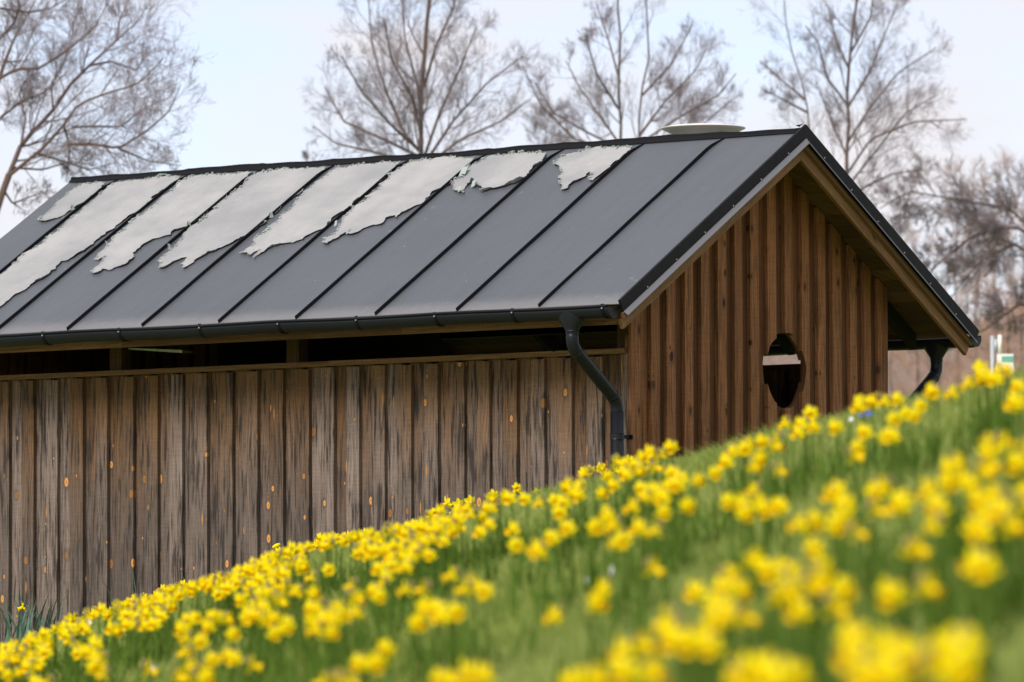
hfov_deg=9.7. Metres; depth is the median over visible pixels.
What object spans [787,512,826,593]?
daffodil
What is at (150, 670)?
daffodil
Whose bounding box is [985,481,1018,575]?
daffodil
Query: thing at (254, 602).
daffodil
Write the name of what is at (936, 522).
daffodil
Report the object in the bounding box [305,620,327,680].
daffodil
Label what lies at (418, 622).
daffodil
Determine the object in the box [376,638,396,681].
daffodil
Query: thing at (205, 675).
daffodil
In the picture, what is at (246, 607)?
daffodil
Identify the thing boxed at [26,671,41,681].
daffodil
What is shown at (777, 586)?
daffodil
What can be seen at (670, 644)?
daffodil
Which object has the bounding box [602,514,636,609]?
daffodil
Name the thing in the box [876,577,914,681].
daffodil
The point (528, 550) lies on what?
daffodil
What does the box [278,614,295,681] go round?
daffodil
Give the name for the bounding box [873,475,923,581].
daffodil
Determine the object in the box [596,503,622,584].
daffodil
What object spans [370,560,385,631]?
daffodil
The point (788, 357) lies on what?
wooded hill
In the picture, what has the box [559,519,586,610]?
daffodil
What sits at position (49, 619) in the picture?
leaf tuft
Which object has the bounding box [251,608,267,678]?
daffodil
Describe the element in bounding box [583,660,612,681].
daffodil
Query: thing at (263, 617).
daffodil
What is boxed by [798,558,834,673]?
daffodil
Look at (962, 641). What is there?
daffodil
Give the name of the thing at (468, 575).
daffodil
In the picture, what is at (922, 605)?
daffodil
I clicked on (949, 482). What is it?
daffodil
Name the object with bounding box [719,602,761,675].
daffodil
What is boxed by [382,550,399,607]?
daffodil
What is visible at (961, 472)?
daffodil
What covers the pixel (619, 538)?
daffodil
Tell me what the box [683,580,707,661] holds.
daffodil
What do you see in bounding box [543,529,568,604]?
daffodil
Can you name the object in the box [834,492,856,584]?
daffodil
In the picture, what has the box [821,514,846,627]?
daffodil
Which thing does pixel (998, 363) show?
daffodil
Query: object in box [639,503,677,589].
daffodil
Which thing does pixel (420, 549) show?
daffodil
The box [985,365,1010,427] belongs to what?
daffodil
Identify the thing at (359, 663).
daffodil
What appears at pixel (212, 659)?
daffodil
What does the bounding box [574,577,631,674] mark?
daffodil
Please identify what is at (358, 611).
daffodil
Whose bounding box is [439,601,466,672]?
daffodil
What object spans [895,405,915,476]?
daffodil
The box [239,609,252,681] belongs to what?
daffodil
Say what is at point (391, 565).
daffodil
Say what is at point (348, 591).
daffodil
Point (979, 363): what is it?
daffodil
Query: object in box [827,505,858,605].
daffodil
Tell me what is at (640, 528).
daffodil
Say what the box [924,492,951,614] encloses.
daffodil
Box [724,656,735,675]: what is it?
daffodil
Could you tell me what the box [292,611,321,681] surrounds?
daffodil
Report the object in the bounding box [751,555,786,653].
daffodil
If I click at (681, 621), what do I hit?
daffodil
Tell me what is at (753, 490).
daffodil
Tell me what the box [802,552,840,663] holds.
daffodil
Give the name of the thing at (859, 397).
daffodil
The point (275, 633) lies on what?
daffodil
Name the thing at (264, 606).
daffodil
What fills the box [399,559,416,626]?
daffodil
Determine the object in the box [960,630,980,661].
daffodil
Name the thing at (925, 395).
daffodil
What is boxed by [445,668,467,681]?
daffodil
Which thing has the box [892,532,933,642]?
daffodil
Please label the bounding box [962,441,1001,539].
daffodil
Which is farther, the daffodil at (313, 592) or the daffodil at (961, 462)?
the daffodil at (313, 592)
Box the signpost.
[990,335,1013,376]
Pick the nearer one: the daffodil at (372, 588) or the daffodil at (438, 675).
the daffodil at (438, 675)
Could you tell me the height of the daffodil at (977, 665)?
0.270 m
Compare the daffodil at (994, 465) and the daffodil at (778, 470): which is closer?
the daffodil at (994, 465)
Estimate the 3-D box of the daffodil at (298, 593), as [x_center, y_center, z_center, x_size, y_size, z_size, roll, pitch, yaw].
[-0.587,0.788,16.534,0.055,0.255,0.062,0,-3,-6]
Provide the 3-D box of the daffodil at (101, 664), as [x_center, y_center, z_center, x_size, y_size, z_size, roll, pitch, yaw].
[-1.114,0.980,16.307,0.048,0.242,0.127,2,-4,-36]
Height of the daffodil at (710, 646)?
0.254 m
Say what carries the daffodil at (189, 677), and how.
on the grass bank
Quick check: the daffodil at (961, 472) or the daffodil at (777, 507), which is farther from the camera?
the daffodil at (777, 507)
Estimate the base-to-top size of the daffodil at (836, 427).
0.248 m
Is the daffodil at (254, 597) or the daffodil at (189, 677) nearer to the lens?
the daffodil at (189, 677)
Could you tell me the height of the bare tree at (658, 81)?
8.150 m
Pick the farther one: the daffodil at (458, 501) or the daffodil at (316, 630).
the daffodil at (458, 501)
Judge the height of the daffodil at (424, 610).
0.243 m
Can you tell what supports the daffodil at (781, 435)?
on the grass bank
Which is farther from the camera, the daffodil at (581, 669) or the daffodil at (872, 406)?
the daffodil at (872, 406)
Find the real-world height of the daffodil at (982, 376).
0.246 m
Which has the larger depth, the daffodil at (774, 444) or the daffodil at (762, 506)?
the daffodil at (774, 444)
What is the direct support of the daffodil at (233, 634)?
on the grass bank
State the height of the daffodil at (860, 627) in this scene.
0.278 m
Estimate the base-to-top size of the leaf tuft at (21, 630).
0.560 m
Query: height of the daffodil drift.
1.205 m
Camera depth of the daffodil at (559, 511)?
16.93 m
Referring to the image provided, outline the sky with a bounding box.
[0,0,1023,319]
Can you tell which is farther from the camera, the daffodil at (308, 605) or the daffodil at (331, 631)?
the daffodil at (308, 605)
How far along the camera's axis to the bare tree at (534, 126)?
84.42 m
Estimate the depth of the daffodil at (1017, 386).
15.25 m
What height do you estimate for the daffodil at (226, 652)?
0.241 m
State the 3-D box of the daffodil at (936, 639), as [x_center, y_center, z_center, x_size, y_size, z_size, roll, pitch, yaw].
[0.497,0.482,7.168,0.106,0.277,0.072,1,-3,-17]
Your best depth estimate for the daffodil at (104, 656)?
16.53 m
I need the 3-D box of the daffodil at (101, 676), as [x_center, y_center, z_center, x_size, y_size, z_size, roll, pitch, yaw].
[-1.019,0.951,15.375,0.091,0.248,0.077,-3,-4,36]
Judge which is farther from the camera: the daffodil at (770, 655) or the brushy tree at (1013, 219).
the brushy tree at (1013, 219)
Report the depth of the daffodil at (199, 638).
15.76 m
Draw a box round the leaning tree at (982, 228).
[854,143,1023,351]
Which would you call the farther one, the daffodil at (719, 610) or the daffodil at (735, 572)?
the daffodil at (735, 572)
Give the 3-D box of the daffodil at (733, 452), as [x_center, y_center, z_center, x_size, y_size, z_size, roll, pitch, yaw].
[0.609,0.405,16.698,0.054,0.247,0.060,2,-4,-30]
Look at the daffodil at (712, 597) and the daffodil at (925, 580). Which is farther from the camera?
the daffodil at (712, 597)
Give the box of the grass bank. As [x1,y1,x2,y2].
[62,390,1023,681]
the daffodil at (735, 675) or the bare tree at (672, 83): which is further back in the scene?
the bare tree at (672, 83)
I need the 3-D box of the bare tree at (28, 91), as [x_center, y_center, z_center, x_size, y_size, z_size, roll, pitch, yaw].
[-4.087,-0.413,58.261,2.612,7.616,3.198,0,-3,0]
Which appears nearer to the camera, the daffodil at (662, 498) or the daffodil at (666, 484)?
the daffodil at (662, 498)
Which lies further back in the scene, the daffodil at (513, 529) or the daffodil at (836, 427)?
the daffodil at (513, 529)
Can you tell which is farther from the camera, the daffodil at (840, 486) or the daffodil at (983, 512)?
the daffodil at (840, 486)
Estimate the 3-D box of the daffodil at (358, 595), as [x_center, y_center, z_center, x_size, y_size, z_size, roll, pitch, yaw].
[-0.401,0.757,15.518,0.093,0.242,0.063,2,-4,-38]
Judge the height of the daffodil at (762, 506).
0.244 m
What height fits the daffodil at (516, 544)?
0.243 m
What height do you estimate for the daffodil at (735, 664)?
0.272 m
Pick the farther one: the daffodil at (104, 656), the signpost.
the signpost
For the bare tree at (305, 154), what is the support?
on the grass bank
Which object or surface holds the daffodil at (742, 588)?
on the grass bank
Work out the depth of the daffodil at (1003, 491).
10.35 m
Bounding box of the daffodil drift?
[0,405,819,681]
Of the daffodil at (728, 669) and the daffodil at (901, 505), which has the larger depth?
the daffodil at (901, 505)
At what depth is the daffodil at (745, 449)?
16.69 m
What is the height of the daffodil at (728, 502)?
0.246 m
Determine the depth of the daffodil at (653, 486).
15.04 m
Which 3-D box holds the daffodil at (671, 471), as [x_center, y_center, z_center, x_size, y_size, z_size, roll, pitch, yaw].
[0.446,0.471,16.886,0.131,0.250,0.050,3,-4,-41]
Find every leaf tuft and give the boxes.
[0,584,68,641]
[0,591,62,642]
[28,591,91,630]
[90,574,140,600]
[93,573,134,602]
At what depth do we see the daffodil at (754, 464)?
14.94 m
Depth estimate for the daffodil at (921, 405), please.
15.85 m
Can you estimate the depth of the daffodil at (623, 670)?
9.02 m
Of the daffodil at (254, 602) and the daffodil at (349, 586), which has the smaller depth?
the daffodil at (349, 586)
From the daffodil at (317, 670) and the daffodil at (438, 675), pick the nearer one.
the daffodil at (438, 675)
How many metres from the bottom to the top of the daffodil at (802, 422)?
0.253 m
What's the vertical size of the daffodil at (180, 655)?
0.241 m
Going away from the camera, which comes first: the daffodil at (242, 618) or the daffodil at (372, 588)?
the daffodil at (372, 588)
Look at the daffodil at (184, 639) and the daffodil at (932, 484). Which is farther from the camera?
the daffodil at (184, 639)
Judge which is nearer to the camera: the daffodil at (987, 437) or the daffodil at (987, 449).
the daffodil at (987, 449)
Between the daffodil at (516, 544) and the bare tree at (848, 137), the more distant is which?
the bare tree at (848, 137)
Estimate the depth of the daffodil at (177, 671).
14.47 m
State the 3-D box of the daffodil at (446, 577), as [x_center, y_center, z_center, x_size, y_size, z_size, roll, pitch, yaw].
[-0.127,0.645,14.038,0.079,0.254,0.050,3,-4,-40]
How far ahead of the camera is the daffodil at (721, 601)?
9.77 m
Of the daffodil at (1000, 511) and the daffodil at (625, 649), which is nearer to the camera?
the daffodil at (625, 649)
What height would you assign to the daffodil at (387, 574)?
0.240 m
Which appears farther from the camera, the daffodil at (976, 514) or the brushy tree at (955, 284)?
the brushy tree at (955, 284)
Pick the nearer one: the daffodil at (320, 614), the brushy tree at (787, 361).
the daffodil at (320, 614)
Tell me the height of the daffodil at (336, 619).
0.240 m
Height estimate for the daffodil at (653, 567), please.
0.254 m
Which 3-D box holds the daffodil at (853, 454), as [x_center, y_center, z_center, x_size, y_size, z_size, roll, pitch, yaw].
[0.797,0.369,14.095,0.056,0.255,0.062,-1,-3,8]
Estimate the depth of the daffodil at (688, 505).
14.34 m
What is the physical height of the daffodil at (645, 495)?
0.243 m
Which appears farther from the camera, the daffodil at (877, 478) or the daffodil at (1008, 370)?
the daffodil at (1008, 370)
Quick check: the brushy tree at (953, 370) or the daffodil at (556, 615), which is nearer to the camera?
the daffodil at (556, 615)
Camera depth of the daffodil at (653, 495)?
14.89 m
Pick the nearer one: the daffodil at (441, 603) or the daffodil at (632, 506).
the daffodil at (441, 603)
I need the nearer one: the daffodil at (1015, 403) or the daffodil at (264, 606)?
the daffodil at (1015, 403)
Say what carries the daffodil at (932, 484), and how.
on the grass bank
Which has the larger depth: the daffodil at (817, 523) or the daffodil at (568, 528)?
the daffodil at (568, 528)
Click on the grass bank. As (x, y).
(560, 642)
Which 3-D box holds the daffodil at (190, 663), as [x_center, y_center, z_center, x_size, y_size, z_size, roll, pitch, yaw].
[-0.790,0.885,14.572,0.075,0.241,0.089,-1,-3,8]
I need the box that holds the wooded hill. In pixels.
[763,307,1023,398]
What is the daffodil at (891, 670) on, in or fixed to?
on the grass bank
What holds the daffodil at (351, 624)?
on the grass bank
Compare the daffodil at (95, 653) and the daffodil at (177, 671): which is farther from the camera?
the daffodil at (95, 653)
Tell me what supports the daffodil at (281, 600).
on the grass bank
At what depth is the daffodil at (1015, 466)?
10.89 m
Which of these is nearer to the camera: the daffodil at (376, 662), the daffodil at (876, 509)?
the daffodil at (876, 509)
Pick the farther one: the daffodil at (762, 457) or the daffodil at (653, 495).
the daffodil at (762, 457)
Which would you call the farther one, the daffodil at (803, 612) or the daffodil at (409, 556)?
the daffodil at (409, 556)
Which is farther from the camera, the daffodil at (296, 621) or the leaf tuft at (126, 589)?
the leaf tuft at (126, 589)
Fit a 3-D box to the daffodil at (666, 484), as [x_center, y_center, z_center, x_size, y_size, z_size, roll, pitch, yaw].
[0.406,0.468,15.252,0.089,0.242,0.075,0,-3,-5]
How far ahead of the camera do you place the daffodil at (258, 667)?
13.88 m
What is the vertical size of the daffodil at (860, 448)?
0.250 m
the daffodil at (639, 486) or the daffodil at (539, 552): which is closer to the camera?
the daffodil at (539, 552)
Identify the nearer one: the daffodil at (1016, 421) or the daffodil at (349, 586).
the daffodil at (1016, 421)
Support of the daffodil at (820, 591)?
on the grass bank
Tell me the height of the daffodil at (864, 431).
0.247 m
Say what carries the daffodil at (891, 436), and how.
on the grass bank
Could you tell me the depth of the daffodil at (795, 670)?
7.52 m
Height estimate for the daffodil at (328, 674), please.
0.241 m
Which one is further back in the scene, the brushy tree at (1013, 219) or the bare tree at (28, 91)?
the brushy tree at (1013, 219)
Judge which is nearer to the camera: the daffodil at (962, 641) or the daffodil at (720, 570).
the daffodil at (962, 641)
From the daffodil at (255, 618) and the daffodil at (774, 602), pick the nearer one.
the daffodil at (774, 602)
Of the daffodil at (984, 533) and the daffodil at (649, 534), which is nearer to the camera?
the daffodil at (984, 533)
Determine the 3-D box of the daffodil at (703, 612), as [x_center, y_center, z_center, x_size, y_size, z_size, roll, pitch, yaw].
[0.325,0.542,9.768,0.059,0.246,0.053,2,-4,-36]
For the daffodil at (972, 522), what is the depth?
10.09 m
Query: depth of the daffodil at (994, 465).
11.64 m
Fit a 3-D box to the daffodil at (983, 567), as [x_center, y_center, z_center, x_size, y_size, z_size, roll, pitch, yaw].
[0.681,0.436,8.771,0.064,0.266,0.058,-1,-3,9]
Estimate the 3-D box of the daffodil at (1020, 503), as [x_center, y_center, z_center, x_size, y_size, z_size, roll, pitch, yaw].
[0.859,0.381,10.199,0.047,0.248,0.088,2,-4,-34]
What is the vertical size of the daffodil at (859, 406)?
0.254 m
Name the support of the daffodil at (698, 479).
on the grass bank
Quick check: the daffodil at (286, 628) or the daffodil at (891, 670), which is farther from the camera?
the daffodil at (286, 628)
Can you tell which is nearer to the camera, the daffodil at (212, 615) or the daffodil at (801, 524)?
the daffodil at (801, 524)
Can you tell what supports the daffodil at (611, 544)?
on the grass bank
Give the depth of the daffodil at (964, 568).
8.84 m
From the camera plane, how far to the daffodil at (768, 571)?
10.52 m
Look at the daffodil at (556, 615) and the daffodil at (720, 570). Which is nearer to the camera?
the daffodil at (720, 570)
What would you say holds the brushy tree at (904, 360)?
on the grass bank
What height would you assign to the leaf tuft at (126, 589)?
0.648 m
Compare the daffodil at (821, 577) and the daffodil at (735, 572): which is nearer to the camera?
the daffodil at (821, 577)
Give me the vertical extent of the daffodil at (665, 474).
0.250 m
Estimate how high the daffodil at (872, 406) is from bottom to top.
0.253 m
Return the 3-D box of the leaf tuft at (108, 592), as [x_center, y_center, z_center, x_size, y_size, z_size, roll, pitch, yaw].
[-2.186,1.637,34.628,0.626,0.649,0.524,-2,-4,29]
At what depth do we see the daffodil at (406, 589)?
14.08 m
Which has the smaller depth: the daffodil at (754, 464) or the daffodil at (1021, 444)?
the daffodil at (1021, 444)
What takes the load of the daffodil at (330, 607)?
on the grass bank
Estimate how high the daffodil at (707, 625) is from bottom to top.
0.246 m
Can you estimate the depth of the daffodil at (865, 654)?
7.33 m
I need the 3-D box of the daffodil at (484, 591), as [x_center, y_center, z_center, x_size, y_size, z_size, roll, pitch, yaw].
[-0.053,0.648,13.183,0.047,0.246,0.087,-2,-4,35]
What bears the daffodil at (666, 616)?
on the grass bank
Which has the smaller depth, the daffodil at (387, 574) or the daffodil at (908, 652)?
the daffodil at (908, 652)
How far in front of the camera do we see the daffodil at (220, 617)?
16.72 m
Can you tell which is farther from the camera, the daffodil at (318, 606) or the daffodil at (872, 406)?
the daffodil at (872, 406)
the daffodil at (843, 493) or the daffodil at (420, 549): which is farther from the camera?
the daffodil at (420, 549)
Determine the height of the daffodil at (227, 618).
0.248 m
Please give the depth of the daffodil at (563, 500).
17.38 m
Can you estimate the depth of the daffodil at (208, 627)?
16.31 m
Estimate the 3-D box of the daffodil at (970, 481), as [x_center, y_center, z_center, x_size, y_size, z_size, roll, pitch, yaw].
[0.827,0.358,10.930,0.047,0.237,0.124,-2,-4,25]
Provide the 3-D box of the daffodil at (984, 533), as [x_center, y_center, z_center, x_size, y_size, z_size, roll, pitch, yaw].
[0.782,0.411,9.787,0.086,0.242,0.046,0,-3,-2]
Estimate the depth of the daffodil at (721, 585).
10.47 m
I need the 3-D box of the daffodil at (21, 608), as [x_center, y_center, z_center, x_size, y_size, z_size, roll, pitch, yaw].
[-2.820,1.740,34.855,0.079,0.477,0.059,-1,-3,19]
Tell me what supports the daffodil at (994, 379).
on the grass bank
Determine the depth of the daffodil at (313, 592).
16.17 m
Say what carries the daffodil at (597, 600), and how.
on the grass bank
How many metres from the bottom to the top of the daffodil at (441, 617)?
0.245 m
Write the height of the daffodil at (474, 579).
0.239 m
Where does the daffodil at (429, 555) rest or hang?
on the grass bank
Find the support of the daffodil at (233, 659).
on the grass bank
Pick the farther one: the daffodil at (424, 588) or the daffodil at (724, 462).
the daffodil at (724, 462)
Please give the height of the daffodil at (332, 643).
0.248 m
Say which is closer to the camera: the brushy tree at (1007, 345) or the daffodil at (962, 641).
the daffodil at (962, 641)
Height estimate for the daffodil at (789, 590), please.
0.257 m
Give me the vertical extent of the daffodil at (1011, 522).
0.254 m
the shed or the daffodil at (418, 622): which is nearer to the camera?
the daffodil at (418, 622)
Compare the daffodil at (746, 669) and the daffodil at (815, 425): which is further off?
the daffodil at (815, 425)
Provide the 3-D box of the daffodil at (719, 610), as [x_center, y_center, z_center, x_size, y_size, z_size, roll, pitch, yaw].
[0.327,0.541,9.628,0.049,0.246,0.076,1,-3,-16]
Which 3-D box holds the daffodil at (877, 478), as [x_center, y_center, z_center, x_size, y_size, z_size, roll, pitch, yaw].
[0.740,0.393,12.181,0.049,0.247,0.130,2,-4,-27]
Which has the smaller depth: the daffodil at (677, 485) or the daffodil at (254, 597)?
the daffodil at (677, 485)
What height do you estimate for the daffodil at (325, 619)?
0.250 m
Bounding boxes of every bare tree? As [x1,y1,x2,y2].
[0,0,216,217]
[301,0,547,159]
[302,145,314,160]
[509,0,746,144]
[519,98,573,144]
[657,75,725,123]
[742,0,975,203]
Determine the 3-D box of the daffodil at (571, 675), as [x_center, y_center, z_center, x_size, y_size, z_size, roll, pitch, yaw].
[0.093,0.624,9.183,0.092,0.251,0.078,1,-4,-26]
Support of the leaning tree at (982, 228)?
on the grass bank
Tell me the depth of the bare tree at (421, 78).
66.29 m
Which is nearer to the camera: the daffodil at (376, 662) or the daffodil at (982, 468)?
the daffodil at (982, 468)
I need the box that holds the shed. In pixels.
[0,123,981,645]
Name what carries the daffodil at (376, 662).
on the grass bank
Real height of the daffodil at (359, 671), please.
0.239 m
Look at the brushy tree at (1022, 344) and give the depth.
117.20 m
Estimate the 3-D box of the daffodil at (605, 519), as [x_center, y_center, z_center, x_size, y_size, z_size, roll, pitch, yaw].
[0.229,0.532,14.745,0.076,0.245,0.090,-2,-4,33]
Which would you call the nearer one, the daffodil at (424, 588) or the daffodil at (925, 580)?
the daffodil at (925, 580)
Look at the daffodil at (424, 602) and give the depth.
13.42 m
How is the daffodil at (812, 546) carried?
on the grass bank
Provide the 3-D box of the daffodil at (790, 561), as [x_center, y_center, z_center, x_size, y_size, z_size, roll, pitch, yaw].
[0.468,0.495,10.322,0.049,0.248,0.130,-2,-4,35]
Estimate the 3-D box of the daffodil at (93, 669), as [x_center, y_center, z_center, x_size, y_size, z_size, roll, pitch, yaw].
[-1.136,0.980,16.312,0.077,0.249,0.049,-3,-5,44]
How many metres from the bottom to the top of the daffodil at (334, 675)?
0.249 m
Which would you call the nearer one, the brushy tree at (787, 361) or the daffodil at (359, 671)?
the daffodil at (359, 671)
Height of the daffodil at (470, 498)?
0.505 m
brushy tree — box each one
[763,355,798,364]
[768,355,799,364]
[888,219,966,393]
[888,350,926,397]
[897,267,974,396]
[903,154,1018,394]
[916,226,1021,385]
[939,267,1023,385]
[956,145,1023,375]
[977,203,1023,374]
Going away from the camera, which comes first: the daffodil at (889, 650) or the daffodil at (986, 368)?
the daffodil at (889, 650)
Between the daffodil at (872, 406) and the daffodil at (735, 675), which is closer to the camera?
the daffodil at (735, 675)
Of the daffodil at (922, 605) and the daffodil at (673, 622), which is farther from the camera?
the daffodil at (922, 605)
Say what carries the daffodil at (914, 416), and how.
on the grass bank
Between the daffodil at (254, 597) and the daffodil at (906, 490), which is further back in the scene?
the daffodil at (254, 597)
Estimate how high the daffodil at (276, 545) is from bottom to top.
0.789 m
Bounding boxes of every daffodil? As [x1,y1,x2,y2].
[17,601,30,632]
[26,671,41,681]
[84,649,99,681]
[85,658,100,681]
[93,649,110,681]
[93,659,106,681]
[95,666,112,681]
[137,659,157,681]
[170,666,183,681]
[172,620,190,681]
[176,642,195,662]
[178,630,210,666]
[178,668,198,681]
[181,643,194,675]
[182,658,196,681]
[192,633,210,671]
[196,608,222,670]
[196,667,215,681]
[197,660,214,672]
[200,618,224,681]
[205,650,221,681]
[206,609,222,667]
[209,610,235,678]
[217,646,235,681]
[224,625,240,681]
[225,648,242,681]
[238,602,264,676]
[239,595,259,646]
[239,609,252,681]
[241,599,265,645]
[241,607,269,681]
[241,654,262,681]
[249,624,286,681]
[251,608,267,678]
[254,598,271,659]
[254,612,273,681]
[264,592,290,657]
[265,608,295,679]
[272,541,283,547]
[275,619,293,681]
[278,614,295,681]
[286,583,304,656]
[288,582,306,665]
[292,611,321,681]
[302,584,321,654]
[302,599,319,678]
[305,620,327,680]
[306,609,340,670]
[308,604,335,674]
[308,617,327,681]
[310,598,347,653]
[311,599,345,661]
[311,670,333,681]
[314,608,336,672]
[319,610,349,676]
[320,623,340,681]
[321,604,356,677]
[331,604,348,668]
[331,667,349,681]
[337,669,358,681]
[339,587,356,662]
[343,577,370,644]
[344,589,366,654]
[345,588,367,654]
[345,602,378,681]
[350,652,366,681]
[350,652,368,681]
[356,582,390,656]
[356,588,391,656]
[364,650,389,681]
[368,568,402,637]
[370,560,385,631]
[372,576,399,638]
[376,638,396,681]
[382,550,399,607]
[385,559,408,623]
[391,553,423,625]
[396,580,432,659]
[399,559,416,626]
[403,611,433,681]
[407,595,440,681]
[408,579,439,666]
[417,544,426,601]
[417,548,442,618]
[420,597,441,680]
[425,598,446,681]
[429,605,451,669]
[430,666,448,681]
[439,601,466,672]
[440,497,452,507]
[441,565,466,643]
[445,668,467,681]
[449,576,481,657]
[452,498,462,508]
[453,578,478,665]
[453,657,477,681]
[462,572,482,639]
[464,495,475,505]
[467,660,495,681]
[474,581,503,666]
[504,520,522,591]
[507,536,529,616]
[520,604,582,681]
[525,537,545,623]
[525,542,563,638]
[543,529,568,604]
[551,504,569,581]
[556,494,572,565]
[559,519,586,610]
[561,668,584,681]
[571,664,586,681]
[573,588,612,676]
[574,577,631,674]
[581,517,602,595]
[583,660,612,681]
[584,509,619,587]
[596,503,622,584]
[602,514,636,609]
[607,635,637,681]
[608,540,636,625]
[610,655,641,681]
[611,530,636,631]
[622,496,644,579]
[627,516,650,605]
[630,555,666,666]
[632,480,647,550]
[632,629,659,681]
[634,484,658,549]
[634,488,653,561]
[638,653,670,681]
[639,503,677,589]
[645,520,687,613]
[648,480,661,541]
[650,487,664,555]
[652,604,693,681]
[653,488,671,572]
[656,466,668,530]
[656,478,686,554]
[657,465,684,534]
[658,617,680,681]
[660,624,685,681]
[664,465,678,524]
[665,475,686,563]
[668,495,701,574]
[675,470,689,539]
[675,472,704,558]
[675,624,701,681]
[677,617,721,681]
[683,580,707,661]
[691,615,719,681]
[695,465,725,548]
[696,631,726,681]
[701,565,752,671]
[701,600,716,681]
[702,590,724,670]
[704,492,744,565]
[704,603,730,681]
[709,593,734,681]
[711,575,733,681]
[714,600,745,666]
[716,503,754,601]
[716,576,752,672]
[717,453,734,515]
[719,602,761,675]
[721,563,742,662]
[723,443,740,508]
[723,660,749,681]
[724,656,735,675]
[728,480,777,560]
[729,650,757,681]
[732,457,762,546]
[732,492,762,567]
[734,440,754,500]
[738,652,761,681]
[739,546,764,656]
[746,433,772,494]
[748,491,765,587]
[749,449,772,523]
[749,557,784,647]
[749,585,788,658]
[750,649,778,679]
[750,657,790,681]
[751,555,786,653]
[752,497,782,595]
[753,578,801,660]
[758,461,787,547]
[758,565,803,653]
[761,438,784,500]
[767,429,790,504]
[768,495,801,582]
[769,558,803,652]
[770,573,804,677]
[777,595,835,681]
[780,655,813,681]
[782,570,825,681]
[786,566,833,672]
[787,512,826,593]
[789,424,806,494]
[792,416,819,485]
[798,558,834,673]
[801,536,826,644]
[802,419,833,493]
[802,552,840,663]
[803,508,825,598]
[804,484,851,555]
[806,589,852,681]
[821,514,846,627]
[822,418,851,489]
[825,478,848,567]
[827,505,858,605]
[827,574,857,681]
[832,632,867,672]
[833,490,858,565]
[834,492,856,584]
[834,520,876,622]
[836,619,874,652]
[839,506,853,602]
[842,444,864,531]
[845,438,865,522]
[845,654,878,681]
[849,397,868,477]
[852,394,877,469]
[852,498,898,608]
[853,394,876,451]
[855,646,877,666]
[856,423,874,504]
[860,480,887,578]
[865,652,908,681]
[866,475,896,576]
[867,392,885,461]
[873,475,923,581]
[874,428,890,517]
[874,626,905,657]
[876,393,894,468]
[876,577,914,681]
[876,645,906,680]
[878,487,927,590]
[878,539,921,637]
[882,426,901,513]
[884,410,901,488]
[885,490,911,616]
[890,391,915,458]
[891,407,924,487]
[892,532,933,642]
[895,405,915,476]
[895,637,924,681]
[905,570,944,681]
[909,398,928,474]
[915,475,959,578]
[915,644,946,681]
[916,630,942,674]
[920,382,951,459]
[920,494,947,619]
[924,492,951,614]
[924,510,952,633]
[925,385,945,466]
[930,546,1020,681]
[932,470,959,572]
[935,631,977,662]
[937,514,982,633]
[938,661,980,681]
[939,455,958,534]
[943,383,964,458]
[946,450,967,537]
[947,466,968,560]
[948,623,986,652]
[955,473,983,580]
[958,456,997,560]
[959,374,986,457]
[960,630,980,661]
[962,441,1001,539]
[963,370,984,442]
[963,486,1008,612]
[966,487,1023,610]
[966,550,1002,681]
[968,520,1021,647]
[972,359,991,409]
[972,367,987,430]
[972,494,1021,603]
[974,503,988,545]
[975,502,1020,609]
[977,431,998,510]
[978,365,989,438]
[981,509,1023,646]
[983,455,1004,554]
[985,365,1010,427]
[985,370,1003,449]
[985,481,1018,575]
[987,497,1016,629]
[991,368,1014,439]
[992,361,1002,423]
[992,362,1014,439]
[992,429,1015,495]
[1002,449,1023,578]
[1003,392,1023,488]
[1003,478,1023,593]
[1004,493,1023,620]
[1005,436,1023,546]
[1009,378,1023,450]
[1013,393,1023,485]
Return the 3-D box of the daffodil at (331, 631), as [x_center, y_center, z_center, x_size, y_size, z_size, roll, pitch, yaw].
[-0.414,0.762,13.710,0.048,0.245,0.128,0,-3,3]
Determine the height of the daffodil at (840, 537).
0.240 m
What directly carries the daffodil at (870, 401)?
on the grass bank
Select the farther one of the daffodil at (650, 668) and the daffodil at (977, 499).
the daffodil at (977, 499)
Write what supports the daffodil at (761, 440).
on the grass bank
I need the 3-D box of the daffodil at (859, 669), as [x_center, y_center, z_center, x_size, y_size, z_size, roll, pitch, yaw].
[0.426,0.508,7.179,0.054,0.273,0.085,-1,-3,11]
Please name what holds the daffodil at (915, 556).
on the grass bank
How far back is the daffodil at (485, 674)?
10.12 m
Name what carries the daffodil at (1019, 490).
on the grass bank
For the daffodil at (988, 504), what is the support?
on the grass bank
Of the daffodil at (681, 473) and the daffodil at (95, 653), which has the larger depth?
the daffodil at (95, 653)
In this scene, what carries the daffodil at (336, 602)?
on the grass bank
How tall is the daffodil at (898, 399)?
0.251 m
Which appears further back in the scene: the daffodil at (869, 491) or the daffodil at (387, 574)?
the daffodil at (387, 574)
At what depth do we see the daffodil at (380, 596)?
14.97 m
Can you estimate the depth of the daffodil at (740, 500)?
13.29 m
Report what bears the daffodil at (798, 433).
on the grass bank
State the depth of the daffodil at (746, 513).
12.73 m
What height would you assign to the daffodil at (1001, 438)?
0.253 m
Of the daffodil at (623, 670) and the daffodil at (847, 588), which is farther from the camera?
the daffodil at (847, 588)
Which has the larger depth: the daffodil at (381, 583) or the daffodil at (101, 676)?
the daffodil at (381, 583)
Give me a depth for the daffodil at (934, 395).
16.10 m
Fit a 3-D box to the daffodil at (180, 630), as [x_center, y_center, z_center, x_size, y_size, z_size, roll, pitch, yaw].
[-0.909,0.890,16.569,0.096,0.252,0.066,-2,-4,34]

